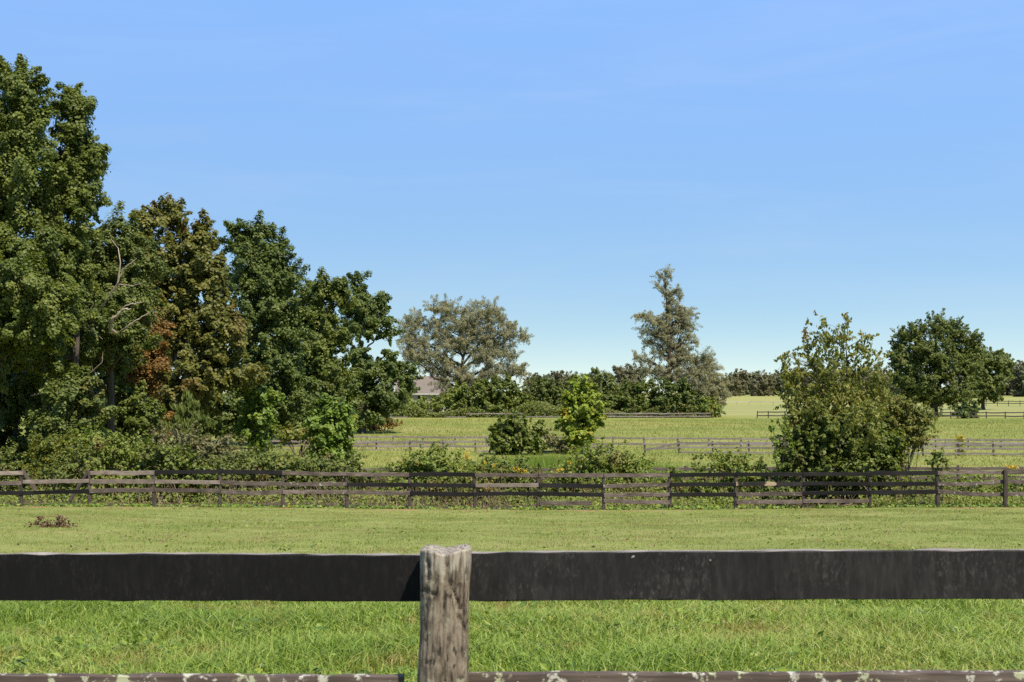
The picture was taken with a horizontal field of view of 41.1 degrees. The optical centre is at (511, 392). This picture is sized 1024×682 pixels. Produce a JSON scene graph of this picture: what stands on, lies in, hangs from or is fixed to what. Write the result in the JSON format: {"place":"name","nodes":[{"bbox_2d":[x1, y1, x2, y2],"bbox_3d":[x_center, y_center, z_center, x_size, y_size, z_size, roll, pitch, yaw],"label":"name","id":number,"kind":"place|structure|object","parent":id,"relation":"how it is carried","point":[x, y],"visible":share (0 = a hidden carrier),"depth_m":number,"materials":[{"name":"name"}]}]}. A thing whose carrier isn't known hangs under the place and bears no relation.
{"place":"outdoors","nodes":[
{"label":"outdoors","id":0,"kind":"place"},
{"bbox_2d":[0,599,1023,681],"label":"long grass","id":1,"kind":"structure","parent":0,"point":[875,633],"depth_m":11.28,"materials":[{"name":"green plant"}]},
{"bbox_2d":[0,392,1023,674],"bbox_3d":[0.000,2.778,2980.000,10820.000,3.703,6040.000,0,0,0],"label":"ground","id":2,"kind":"structure","parent":0,"point":[738,408],"depth_m":40.01,"materials":[{"name":"green plant"}]},
{"bbox_2d":[0,442,55,497],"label":"bramble bush","id":3,"kind":"object","parent":2,"relation":"on","point":[10,465],"visible":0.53,"depth_m":54.87,"materials":[{"name":"green plant"}]},
{"bbox_2d":[0,364,80,474],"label":"understory tree","id":4,"kind":"object","parent":2,"relation":"on","point":[17,401],"visible":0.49,"depth_m":70.41,"materials":[{"name":"green plant"}]},
{"bbox_2d":[0,53,90,393],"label":"sweetgum tree","id":5,"kind":"object","parent":2,"relation":"on","point":[39,312],"visible":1,"depth_m":64.39,"materials":[{"name":"green plant"}]},
{"bbox_2d":[18,428,81,496],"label":"bramble bush","id":6,"kind":"object","parent":2,"relation":"on","point":[43,449],"visible":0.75,"depth_m":55.72,"materials":[{"name":"green leaves"}]},
{"bbox_2d":[24,514,80,527],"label":"fallen branch","id":7,"kind":"object","parent":2,"relation":"on","point":[59,522],"visible":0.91,"depth_m":33.49,"materials":[{"name":"brown plant"}]},
{"bbox_2d":[17,81,114,476],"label":"sweetgum tree","id":8,"kind":"object","parent":2,"relation":"on","point":[83,157],"visible":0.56,"depth_m":67.20,"materials":[{"name":"green plant"}]},
{"bbox_2d":[25,437,110,499],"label":"bramble bush","id":9,"kind":"object","parent":2,"relation":"on","point":[69,470],"visible":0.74,"depth_m":52.60,"materials":[{"name":"green plant"}]},
{"bbox_2d":[20,362,120,469],"bbox_3d":[-20.302,1.561,62.825,4.371,5.999,3.191,0,0,-21],"label":"understory tree","id":10,"kind":"object","parent":2,"relation":"on","point":[71,403],"visible":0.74,"depth_m":62.30,"materials":[{"name":"green plant"}]},
{"bbox_2d":[30,200,176,468],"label":"sweetgum tree","id":11,"kind":"object","parent":2,"relation":"on","point":[124,278],"visible":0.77,"depth_m":71.99,"materials":[{"name":"green plant"}]},
{"bbox_2d":[65,425,171,499],"bbox_3d":[-15.435,2.854,53.750,4.238,3.165,3.049,0,0,0],"label":"bramble bush","id":12,"kind":"object","parent":2,"relation":"on","point":[121,451],"visible":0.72,"depth_m":53.50,"materials":[{"name":"green plant"}]},
{"bbox_2d":[88,354,167,467],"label":"understory tree","id":13,"kind":"object","parent":2,"relation":"on","point":[133,415],"visible":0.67,"depth_m":74.49,"materials":[{"name":"green plant"}]},
{"bbox_2d":[85,352,201,451],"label":"understory tree","id":14,"kind":"object","parent":2,"relation":"on","point":[137,389],"visible":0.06,"depth_m":91.15,"materials":[{"name":"green plant"}]},
{"bbox_2d":[113,312,175,463],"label":"sweetgum tree","id":15,"kind":"object","parent":2,"relation":"on","point":[155,366],"visible":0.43,"depth_m":77.68,"materials":[{"name":"green plant"}]},
{"bbox_2d":[130,431,223,502],"bbox_3d":[-12.916,2.975,52.945,3.742,2.928,2.618,0,0,0],"label":"bramble bush","id":16,"kind":"object","parent":2,"relation":"on","point":[162,459],"visible":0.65,"depth_m":52.66,"materials":[{"name":"green plant"}]},
{"bbox_2d":[160,388,214,452],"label":"understory tree","id":17,"kind":"object","parent":2,"relation":"on","point":[189,405],"visible":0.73,"depth_m":71.76,"materials":[{"name":"green plant"}]},
{"bbox_2d":[139,420,255,495],"bbox_3d":[-13.136,2.818,56.894,5.155,3.331,2.871,0,0,0],"label":"bramble bush","id":18,"kind":"object","parent":2,"relation":"on","point":[203,446],"visible":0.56,"depth_m":56.46,"materials":[{"name":"green plant"}]},
{"bbox_2d":[128,192,271,431],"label":"sweetgum tree","id":19,"kind":"object","parent":2,"relation":"on","point":[206,368],"visible":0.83,"depth_m":83.13,"materials":[{"name":"green plant"}]},
{"bbox_2d":[201,384,275,444],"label":"understory tree","id":20,"kind":"object","parent":2,"relation":"on","point":[226,422],"visible":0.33,"depth_m":93.75,"materials":[{"name":"green plant"}]},
{"bbox_2d":[186,441,306,499],"bbox_3d":[-10.598,3.150,53.864,5.386,2.537,2.820,0,0,0],"label":"bramble bush","id":21,"kind":"object","parent":2,"relation":"on","point":[267,463],"visible":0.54,"depth_m":53.41,"materials":[{"name":"green plant"}]},
{"bbox_2d":[228,383,284,453],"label":"sapling","id":22,"kind":"object","parent":2,"relation":"on","point":[254,403],"visible":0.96,"depth_m":85.64,"materials":[{"name":"green plant"}]},
{"bbox_2d":[216,210,317,429],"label":"sweetgum tree","id":23,"kind":"object","parent":2,"relation":"on","point":[264,279],"visible":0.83,"depth_m":99.14,"materials":[{"name":"green plant"}]},
{"bbox_2d":[270,420,313,456],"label":"shrub","id":24,"kind":"object","parent":2,"relation":"on","point":[290,434],"visible":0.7,"depth_m":87.79,"materials":[{"name":"green plant"}]},
{"bbox_2d":[232,371,360,439],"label":"understory tree","id":25,"kind":"object","parent":2,"relation":"on","point":[311,385],"visible":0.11,"depth_m":103.93,"materials":[{"name":"green plant"}]},
{"bbox_2d":[276,266,361,420],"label":"sweetgum tree","id":26,"kind":"object","parent":2,"relation":"on","point":[326,367],"visible":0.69,"depth_m":111.10,"materials":[{"name":"green plant"}]},
{"bbox_2d":[266,445,384,500],"bbox_3d":[-7.352,3.260,53.764,4.656,2.327,2.763,0,0,11],"label":"bramble bush","id":27,"kind":"object","parent":2,"relation":"on","point":[351,463],"visible":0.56,"depth_m":53.58,"materials":[{"name":"green plant"}]},
{"bbox_2d":[300,392,358,462],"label":"sapling","id":28,"kind":"object","parent":2,"relation":"on","point":[329,430],"visible":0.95,"depth_m":81.50,"materials":[{"name":"green plant"}]},
{"bbox_2d":[338,270,423,433],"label":"sweetgum tree","id":29,"kind":"object","parent":2,"relation":"on","point":[372,402],"visible":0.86,"depth_m":123.25,"materials":[{"name":"green plant"}]},
{"bbox_2d":[366,414,402,430],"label":"shrub","id":30,"kind":"object","parent":2,"relation":"on","point":[390,423],"visible":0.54,"depth_m":129.80,"materials":[{"name":"orange plant"}]},
{"bbox_2d":[395,376,447,410],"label":"house","id":31,"kind":"structure","parent":2,"relation":"on","point":[425,390],"depth_m":205.49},
{"bbox_2d":[371,440,483,503],"bbox_3d":[-3.317,3.181,53.351,4.428,2.604,2.879,0,0,0],"label":"bramble bush","id":32,"kind":"object","parent":2,"relation":"on","point":[429,461],"visible":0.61,"depth_m":53.13,"materials":[{"name":"green plant"}]},
{"bbox_2d":[397,380,467,413],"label":"shrub","id":33,"kind":"object","parent":2,"relation":"on","point":[438,406],"visible":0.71,"depth_m":169.13,"materials":[{"name":"green plant"}]},
{"bbox_2d":[392,293,534,406],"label":"elm tree","id":34,"kind":"object","parent":2,"relation":"on","point":[469,327],"visible":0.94,"depth_m":171.42,"materials":[{"name":"green plant"}]},
{"bbox_2d":[423,465,505,504],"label":"bramble bush","id":35,"kind":"object","parent":2,"relation":"on","point":[467,480],"visible":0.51,"depth_m":52.18,"materials":[{"name":"green plant"}]},
{"bbox_2d":[462,451,473,488],"bbox_3d":[-1.820,3.442,56.003,0.644,2.072,0.611,0,0,27],"label":"goldenrod","id":36,"kind":"object","parent":2,"relation":"on","point":[467,455],"visible":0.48,"depth_m":56.00,"materials":[{"name":"yellow plant"}]},
{"bbox_2d":[454,372,532,417],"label":"shrub","id":37,"kind":"object","parent":2,"relation":"on","point":[490,396],"visible":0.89,"depth_m":167.78,"materials":[{"name":"green plant"}]},
{"bbox_2d":[491,462,529,501],"bbox_3d":[-0.103,3.577,53.036,1.740,1.804,0.589,0,0,0],"label":"goldenrod","id":38,"kind":"object","parent":2,"relation":"on","point":[518,469],"visible":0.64,"depth_m":52.98,"materials":[{"name":"yellow plant"}]},
{"bbox_2d":[0,544,1023,681],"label":"front fence","id":39,"kind":"object","parent":2,"relation":"on","point":[443,586],"visible":1,"depth_m":4.15,"materials":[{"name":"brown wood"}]},
{"bbox_2d":[0,469,1023,509],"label":"paddock fence","id":40,"kind":"object","parent":2,"relation":"on","point":[870,492],"visible":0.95,"depth_m":48.91,"materials":[{"name":"brown wood"}]},
{"bbox_2d":[0,484,1023,507],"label":"undergrowth","id":41,"kind":"object","parent":2,"relation":"on","point":[704,501],"visible":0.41,"depth_m":51.63,"materials":[{"name":"green plant"}]},
{"bbox_2d":[0,501,1023,509],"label":"ground cover","id":42,"kind":"object","parent":2,"relation":"on","point":[246,505],"visible":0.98,"depth_m":48.93,"materials":[{"name":"green plant"}]},
{"bbox_2d":[466,451,557,502],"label":"bramble bush","id":43,"kind":"object","parent":2,"relation":"on","point":[506,461],"visible":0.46,"depth_m":53.28,"materials":[{"name":"green plant"}]},
{"bbox_2d":[8,505,1021,553],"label":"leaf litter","id":44,"kind":"object","parent":2,"relation":"on","point":[491,518],"visible":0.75,"depth_m":32.15,"materials":[{"name":"brown plant"}]},
{"bbox_2d":[486,409,548,454],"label":"shrub","id":45,"kind":"object","parent":2,"relation":"on","point":[519,435],"visible":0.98,"depth_m":92.38,"materials":[{"name":"green plant"}]},
{"bbox_2d":[523,372,537,390],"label":"distant tree","id":46,"kind":"object","parent":2,"relation":"on","point":[534,375],"visible":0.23,"depth_m":589.48,"materials":[{"name":"green plant"}]},
{"bbox_2d":[526,379,534,404],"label":"shrub","id":47,"kind":"object","parent":2,"relation":"on","point":[528,382],"visible":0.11,"depth_m":189.76,"materials":[{"name":"green plant"}]},
{"bbox_2d":[392,412,710,417],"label":"rail fence","id":48,"kind":"object","parent":2,"relation":"on","point":[669,413],"visible":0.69,"depth_m":165.90,"materials":[{"name":"wood"}]},
{"bbox_2d":[391,400,713,417],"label":"rank weeds","id":49,"kind":"object","parent":2,"relation":"on","point":[548,409],"visible":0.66,"depth_m":166.86,"materials":[{"name":"green plant"}]},
{"bbox_2d":[528,371,580,410],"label":"shrub","id":50,"kind":"object","parent":2,"relation":"on","point":[546,391],"visible":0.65,"depth_m":185.25,"materials":[{"name":"green plant"}]},
{"bbox_2d":[544,370,564,393],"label":"distant tree","id":51,"kind":"object","parent":2,"relation":"on","point":[557,375],"visible":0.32,"depth_m":526.70,"materials":[{"name":"green plant"}]},
{"bbox_2d":[542,427,573,453],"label":"shrub","id":52,"kind":"object","parent":2,"relation":"on","point":[561,447],"visible":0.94,"depth_m":93.69,"materials":[{"name":"green plant"}]},
{"bbox_2d":[554,461,573,498],"bbox_3d":[2.110,3.600,54.018,0.826,1.837,0.650,0,0,25],"label":"goldenrod","id":53,"kind":"object","parent":2,"relation":"on","point":[569,462],"visible":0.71,"depth_m":53.99,"materials":[{"name":"yellow plant"}]},
{"bbox_2d":[559,370,571,389],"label":"distant tree","id":54,"kind":"object","parent":2,"relation":"on","point":[567,374],"visible":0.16,"depth_m":512.78,"materials":[{"name":"green plant"}]},
{"bbox_2d":[553,375,609,454],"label":"sapling","id":55,"kind":"object","parent":2,"relation":"on","point":[574,417],"visible":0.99,"depth_m":93.52,"materials":[{"name":"green plant"}]},
{"bbox_2d":[542,436,659,500],"bbox_3d":[3.537,3.117,54.315,5.151,2.774,3.154,0,0,0],"label":"bramble bush","id":56,"kind":"object","parent":2,"relation":"on","point":[612,463],"visible":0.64,"depth_m":54.14,"materials":[{"name":"green plant"}]},
{"bbox_2d":[580,367,622,407],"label":"round tree","id":57,"kind":"object","parent":2,"relation":"on","point":[598,380],"visible":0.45,"depth_m":204.15,"materials":[{"name":"green plant"}]},
{"bbox_2d":[207,465,1023,491],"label":"rail fence","id":58,"kind":"object","parent":2,"relation":"on","point":[957,468],"visible":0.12,"depth_m":57.90,"materials":[{"name":"brown wood"}]},
{"bbox_2d":[608,363,646,409],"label":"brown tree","id":59,"kind":"object","parent":2,"relation":"on","point":[621,372],"visible":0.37,"depth_m":209.07,"materials":[{"name":"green plant"}]},
{"bbox_2d":[599,376,660,412],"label":"shrub","id":60,"kind":"object","parent":2,"relation":"on","point":[634,400],"visible":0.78,"depth_m":168.99,"materials":[{"name":"green plant"}]},
{"bbox_2d":[241,435,1023,447],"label":"rail fence","id":61,"kind":"object","parent":2,"relation":"on","point":[678,438],"visible":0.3,"depth_m":103.90,"materials":[{"name":"wood"}]},
{"bbox_2d":[270,440,1023,455],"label":"rail fence","id":62,"kind":"object","parent":2,"relation":"on","point":[712,446],"visible":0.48,"depth_m":95.90,"materials":[{"name":"brown wood"}]},
{"bbox_2d":[631,264,703,383],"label":"elm tree","id":63,"kind":"object","parent":2,"relation":"on","point":[678,351],"visible":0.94,"depth_m":171.56,"materials":[{"name":"green plant"}]},
{"bbox_2d":[621,466,714,502],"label":"bramble bush","id":64,"kind":"object","parent":2,"relation":"on","point":[665,480],"visible":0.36,"depth_m":52.65,"materials":[{"name":"green plant"}]},
{"bbox_2d":[652,375,707,415],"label":"shrub","id":65,"kind":"object","parent":2,"relation":"on","point":[672,388],"visible":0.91,"depth_m":167.27,"materials":[{"name":"green plant"}]},
{"bbox_2d":[690,452,706,501],"bbox_3d":[7.241,3.407,52.983,0.696,2.207,0.577,0,0,0],"label":"sapling","id":66,"kind":"object","parent":2,"relation":"on","point":[694,465],"visible":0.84,"depth_m":52.95,"materials":[{"name":"green plant"}]},
{"bbox_2d":[676,346,732,411],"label":"elm tree","id":67,"kind":"object","parent":2,"relation":"on","point":[712,384],"visible":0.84,"depth_m":169.21,"materials":[{"name":"green plant"}]},
{"bbox_2d":[693,394,725,416],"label":"shrub","id":68,"kind":"object","parent":2,"relation":"on","point":[711,402],"visible":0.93,"depth_m":167.40,"materials":[{"name":"green plant"}]},
{"bbox_2d":[685,447,777,505],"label":"bramble bush","id":69,"kind":"object","parent":2,"relation":"on","point":[725,466],"visible":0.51,"depth_m":52.73,"materials":[{"name":"green plant"}]},
{"bbox_2d":[721,372,741,395],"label":"distant tree","id":70,"kind":"object","parent":2,"relation":"on","point":[734,381],"visible":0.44,"depth_m":439.12,"materials":[{"name":"green plant"}]},
{"bbox_2d":[728,368,750,395],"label":"distant tree","id":71,"kind":"object","parent":2,"relation":"on","point":[742,375],"visible":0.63,"depth_m":472.08,"materials":[{"name":"green plant"}]},
{"bbox_2d":[739,377,752,394],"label":"distant tree","id":72,"kind":"object","parent":2,"relation":"on","point":[748,386],"visible":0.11,"depth_m":512.56,"materials":[{"name":"green plant"}]},
{"bbox_2d":[726,401,777,405],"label":"rail fence","id":73,"kind":"object","parent":2,"relation":"on","point":[753,401],"visible":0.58,"depth_m":261.90,"materials":[{"name":"wood"}]},
{"bbox_2d":[746,371,762,394],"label":"distant tree","id":74,"kind":"object","parent":2,"relation":"on","point":[753,375],"visible":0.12,"depth_m":531.69,"materials":[{"name":"green plant"}]},
{"bbox_2d":[748,369,775,395],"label":"distant tree","id":75,"kind":"object","parent":2,"relation":"on","point":[760,387],"visible":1,"depth_m":449.20,"materials":[{"name":"green plant"}]},
{"bbox_2d":[764,372,777,394],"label":"distant tree","id":76,"kind":"object","parent":2,"relation":"on","point":[771,386],"visible":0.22,"depth_m":489.37,"materials":[{"name":"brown plant"}]},
{"bbox_2d":[772,372,783,394],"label":"distant tree","id":77,"kind":"object","parent":2,"relation":"on","point":[778,385],"visible":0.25,"depth_m":495.56,"materials":[{"name":"green plant"}]},
{"bbox_2d":[768,414,796,504],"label":"bush","id":78,"kind":"object","parent":2,"relation":"on","point":[788,439],"visible":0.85,"depth_m":51.94,"materials":[{"name":"green plant"}]},
{"bbox_2d":[781,367,796,395],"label":"distant tree","id":79,"kind":"object","parent":2,"relation":"on","point":[789,369],"visible":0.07,"depth_m":445.61,"materials":[{"name":"green plant"}]},
{"bbox_2d":[797,371,824,396],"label":"distant tree","id":80,"kind":"object","parent":2,"relation":"on","point":[807,378],"visible":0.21,"depth_m":425.39,"materials":[{"name":"green plant"}]},
{"bbox_2d":[769,310,898,490],"bbox_3d":[12.022,0.614,51.427,4.676,7.634,5.982,0,0,19],"label":"pear tree","id":81,"kind":"object","parent":2,"relation":"on","point":[811,400],"visible":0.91,"depth_m":52.33,"materials":[{"name":"green plant"}]},
{"bbox_2d":[756,470,919,503],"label":"bramble bush","id":82,"kind":"object","parent":2,"relation":"on","point":[808,487],"visible":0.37,"depth_m":51.94,"materials":[{"name":"green plant"}]},
{"bbox_2d":[771,396,909,503],"bbox_3d":[12.573,2.254,52.312,5.204,4.345,2.863,0,0,12],"label":"vine bush","id":83,"kind":"object","parent":2,"relation":"on","point":[886,454],"visible":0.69,"depth_m":51.68,"materials":[{"name":"green plant"}]},
{"bbox_2d":[863,363,892,392],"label":"distant tree","id":84,"kind":"object","parent":2,"relation":"on","point":[874,370],"visible":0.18,"depth_m":425.41,"materials":[{"name":"green plant"}]},
{"bbox_2d":[757,411,1023,418],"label":"rail fence","id":85,"kind":"object","parent":2,"relation":"on","point":[950,415],"visible":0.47,"depth_m":163.90,"materials":[{"name":"wood"}]},
{"bbox_2d":[887,384,900,396],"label":"distant tree","id":86,"kind":"object","parent":2,"relation":"on","point":[894,389],"visible":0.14,"depth_m":421.91,"materials":[{"name":"green plant"}]},
{"bbox_2d":[873,393,942,486],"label":"bush","id":87,"kind":"object","parent":2,"relation":"on","point":[899,411],"visible":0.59,"depth_m":53.34,"materials":[{"name":"green leaves"}]},
{"bbox_2d":[888,475,972,501],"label":"bramble bush","id":88,"kind":"object","parent":2,"relation":"on","point":[940,487],"visible":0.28,"depth_m":52.55,"materials":[{"name":"green plant"}]},
{"bbox_2d":[882,308,987,415],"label":"round tree","id":89,"kind":"object","parent":2,"relation":"on","point":[936,366],"visible":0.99,"depth_m":172.56,"materials":[{"name":"green plant"}]},
{"bbox_2d":[925,447,949,504],"bbox_3d":[15.476,3.139,49.642,0.993,2.336,0.596,0,0,0],"label":"sapling","id":90,"kind":"object","parent":2,"relation":"on","point":[936,456],"visible":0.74,"depth_m":49.59,"materials":[{"name":"green plant"}]},
{"bbox_2d":[954,434,965,454],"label":"goldenrod","id":91,"kind":"object","parent":2,"relation":"on","point":[961,440],"visible":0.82,"depth_m":96.97,"materials":[{"name":"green plant"}]},
{"bbox_2d":[948,393,981,418],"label":"shrub","id":92,"kind":"object","parent":2,"relation":"on","point":[969,408],"visible":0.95,"depth_m":164.62,"materials":[{"name":"green plant"}]},
{"bbox_2d":[949,474,1023,502],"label":"bramble bush","id":93,"kind":"object","parent":2,"relation":"on","point":[982,488],"visible":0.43,"depth_m":52.76,"materials":[{"name":"green plant"}]},
{"bbox_2d":[961,346,1016,409],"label":"round tree","id":94,"kind":"object","parent":2,"relation":"on","point":[1000,363],"visible":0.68,"depth_m":213.45,"materials":[{"name":"green plant"}]},
{"bbox_2d":[958,400,1023,405],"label":"rail fence","id":95,"kind":"object","parent":2,"relation":"on","point":[1008,403],"visible":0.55,"depth_m":254.90,"materials":[{"name":"wood"}]},
{"bbox_2d":[1001,362,1018,395],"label":"distant tree","id":96,"kind":"object","parent":2,"relation":"on","point":[1007,391],"visible":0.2,"depth_m":464.80,"materials":[{"name":"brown plant"}]},
{"bbox_2d":[1006,463,1020,486],"bbox_3d":[20.858,3.738,56.948,0.913,1.572,0.590,0,0,0],"label":"goldenrod","id":97,"kind":"object","parent":2,"relation":"on","point":[1011,468],"visible":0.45,"depth_m":56.99,"materials":[{"name":"yellow plant"}]},
{"bbox_2d":[1009,360,1023,396],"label":"distant tree","id":98,"kind":"object","parent":2,"relation":"on","point":[1017,383],"visible":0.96,"depth_m":422.87,"materials":[{"name":"green plant"}]},
{"bbox_2d":[0,505,1023,553],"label":"mown grass","id":99,"kind":"structure","parent":0,"point":[875,517],"depth_m":33.40,"materials":[{"name":"green plant"}]},
{"bbox_2d":[0,475,1023,508],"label":"dry stalks","id":100,"kind":"object","parent":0,"point":[422,502],"visible":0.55,"depth_m":50.50,"materials":[{"name":"brown plant"}]},
{"bbox_2d":[0,0,1023,391],"label":"sky","id":101,"kind":"structure","parent":0,"point":[788,160],"materials":[{"name":"blue"}]},
{"bbox_2d":[336,451,1014,492],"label":"reed grass","id":102,"kind":"structure","parent":0,"point":[548,460],"depth_m":75.62,"materials":[{"name":"green plant"}]}
]}

